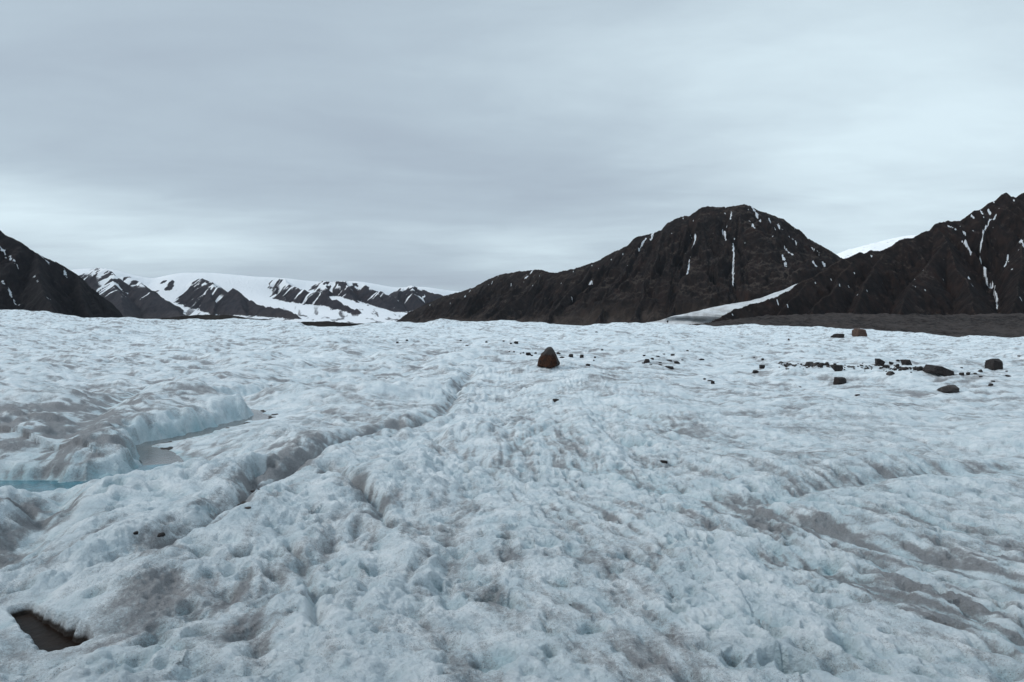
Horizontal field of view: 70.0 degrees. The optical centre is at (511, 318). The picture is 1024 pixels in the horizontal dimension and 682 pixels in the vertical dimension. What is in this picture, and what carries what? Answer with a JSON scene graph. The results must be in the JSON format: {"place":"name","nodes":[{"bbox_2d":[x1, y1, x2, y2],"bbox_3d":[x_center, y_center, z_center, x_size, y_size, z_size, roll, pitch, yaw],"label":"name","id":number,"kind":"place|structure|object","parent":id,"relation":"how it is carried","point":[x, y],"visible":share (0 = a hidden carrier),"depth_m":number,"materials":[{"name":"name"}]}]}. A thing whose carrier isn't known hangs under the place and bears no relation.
{"place":"outdoors","nodes":[
{"label":"outdoors","id":0,"kind":"place"},
{"bbox_2d":[0,230,123,317],"bbox_3d":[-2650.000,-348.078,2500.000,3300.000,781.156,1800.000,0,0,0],"label":"mountain","id":1,"kind":"structure","parent":0,"point":[31,280],"depth_m":2390.42,"materials":[{"name":"black stone"}]},
{"bbox_2d":[0,464,168,491],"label":"stream water","id":2,"kind":"structure","parent":0,"point":[38,485],"depth_m":12.34,"materials":[{"name":"blue liquid"}]},
{"bbox_2d":[135,409,273,464],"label":"stream water","id":3,"kind":"structure","parent":0,"point":[148,453],"depth_m":16.02,"materials":[{"name":"liquid"}]},
{"bbox_2d":[140,314,268,319],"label":"moraine","id":4,"kind":"structure","parent":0,"point":[212,317],"depth_m":432.28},
{"bbox_2d":[71,268,461,322],"bbox_3d":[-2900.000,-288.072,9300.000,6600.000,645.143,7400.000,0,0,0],"label":"mountain","id":5,"kind":"structure","parent":0,"point":[190,294],"depth_m":8121.05,"materials":[{"name":"white snow"}]},
{"bbox_2d":[301,321,359,326],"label":"moraine","id":6,"kind":"structure","parent":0,"point":[326,324],"depth_m":298.56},
{"bbox_2d":[0,310,1023,681],"bbox_3d":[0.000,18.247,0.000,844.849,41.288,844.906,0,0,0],"label":"glacier ice","id":7,"kind":"structure","parent":0,"point":[436,500],"depth_m":9.68,"materials":[{"name":"white ice"}]},
{"bbox_2d":[14,613,81,651],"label":"hole water","id":8,"kind":"structure","parent":7,"relation":"on","point":[47,637],"depth_m":6.08,"materials":[{"name":"liquid"}]},
{"bbox_2d":[157,532,164,536],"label":"stone","id":9,"kind":"object","parent":7,"relation":"on","point":[161,534],"visible":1,"depth_m":7.92,"materials":[{"name":"black stone"}]},
{"bbox_2d":[537,347,559,367],"bbox_3d":[1.547,1.652,30.947,0.929,0.932,0.843,0,0,26],"label":"boulder","id":10,"kind":"object","parent":7,"relation":"on","point":[548,357],"visible":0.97,"depth_m":30.64,"materials":[{"name":"brown stone"}]},
{"bbox_2d":[830,365,842,371],"bbox_3d":[14.131,2.138,31.705,0.516,0.293,0.464,0,0,0],"label":"rock","id":11,"kind":"object","parent":7,"relation":"on","point":[835,368],"visible":0.88,"depth_m":31.51,"materials":[{"name":"stone"}]},
{"bbox_2d":[830,333,844,337],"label":"flat rock","id":12,"kind":"object","parent":7,"relation":"on","point":[840,335],"visible":0.94,"depth_m":93.47,"materials":[{"name":"stone"}]},
{"bbox_2d":[833,377,846,384],"bbox_3d":[13.021,2.468,29.058,0.540,0.307,0.486,0,0,0],"label":"rock","id":13,"kind":"object","parent":7,"relation":"on","point":[839,380],"visible":0.98,"depth_m":28.88,"materials":[{"name":"stone"}]},
{"bbox_2d":[852,328,866,336],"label":"boulder","id":14,"kind":"object","parent":7,"relation":"on","point":[857,332],"visible":0.95,"depth_m":92.18,"materials":[{"name":"brown stone"}]},
{"bbox_2d":[875,358,884,365],"bbox_3d":[18.977,2.250,37.701,0.596,0.423,0.536,0,0,0],"label":"rock","id":15,"kind":"object","parent":7,"relation":"on","point":[880,362],"visible":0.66,"depth_m":37.45,"materials":[{"name":"stone"}]},
{"bbox_2d":[900,359,911,364],"bbox_3d":[20.095,2.219,37.274,0.490,0.296,0.441,0,0,0],"label":"rock","id":16,"kind":"object","parent":7,"relation":"on","point":[905,362],"visible":0.98,"depth_m":37.15,"materials":[{"name":"stone"}]},
{"bbox_2d":[922,364,953,375],"bbox_3d":[17.015,2.071,29.127,1.010,0.344,0.909,13,0,0],"label":"flat rock","id":17,"kind":"object","parent":7,"relation":"on","point":[937,370],"visible":0.81,"depth_m":28.72,"materials":[{"name":"stone"}]},
{"bbox_2d":[937,385,959,392],"bbox_3d":[14.992,2.422,25.133,0.669,0.281,0.602,0,0,0],"label":"rock","id":18,"kind":"object","parent":7,"relation":"on","point":[950,389],"visible":0.89,"depth_m":24.96,"materials":[{"name":"grey stone"}]},
{"bbox_2d":[984,358,1002,370],"bbox_3d":[24.243,2.292,36.729,0.699,0.606,0.629,0,0,0],"label":"boulder","id":19,"kind":"object","parent":7,"relation":"on","point":[994,364],"visible":0.81,"depth_m":36.48,"materials":[{"name":"stone"}]},
{"bbox_2d":[0,0,1023,290],"label":"sky","id":20,"kind":"structure","parent":0,"point":[452,145],"materials":[{"name":"grey"}]},
{"bbox_2d":[396,204,842,325],"bbox_3d":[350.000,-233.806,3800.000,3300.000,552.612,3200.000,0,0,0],"label":"mountain","id":21,"kind":"structure","parent":0,"point":[702,258],"depth_m":3095.51,"materials":[{"name":"black stone"}]},
{"bbox_2d":[654,284,795,324],"bbox_3d":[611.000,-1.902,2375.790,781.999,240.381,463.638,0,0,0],"label":"side glacier","id":22,"kind":"object","parent":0,"point":[706,315],"visible":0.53,"depth_m":2463.02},
{"bbox_2d":[689,313,1023,337],"bbox_3d":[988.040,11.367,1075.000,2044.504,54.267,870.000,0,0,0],"label":"moraine","id":23,"kind":"structure","parent":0,"point":[992,324],"depth_m":1107.74,"materials":[{"name":"grey gravel"}]},
{"bbox_2d":[712,193,1023,321],"bbox_3d":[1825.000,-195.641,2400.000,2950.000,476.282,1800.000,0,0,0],"label":"mountain","id":24,"kind":"structure","parent":0,"point":[972,263],"depth_m":2187.15,"materials":[{"name":"black stone"}]},
{"bbox_2d":[836,235,916,258],"bbox_3d":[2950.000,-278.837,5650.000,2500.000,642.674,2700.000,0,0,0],"label":"ice cap","id":25,"kind":"object","parent":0,"point":[879,246],"visible":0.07,"depth_m":5003.06,"materials":[{"name":"white snow"}]}
]}

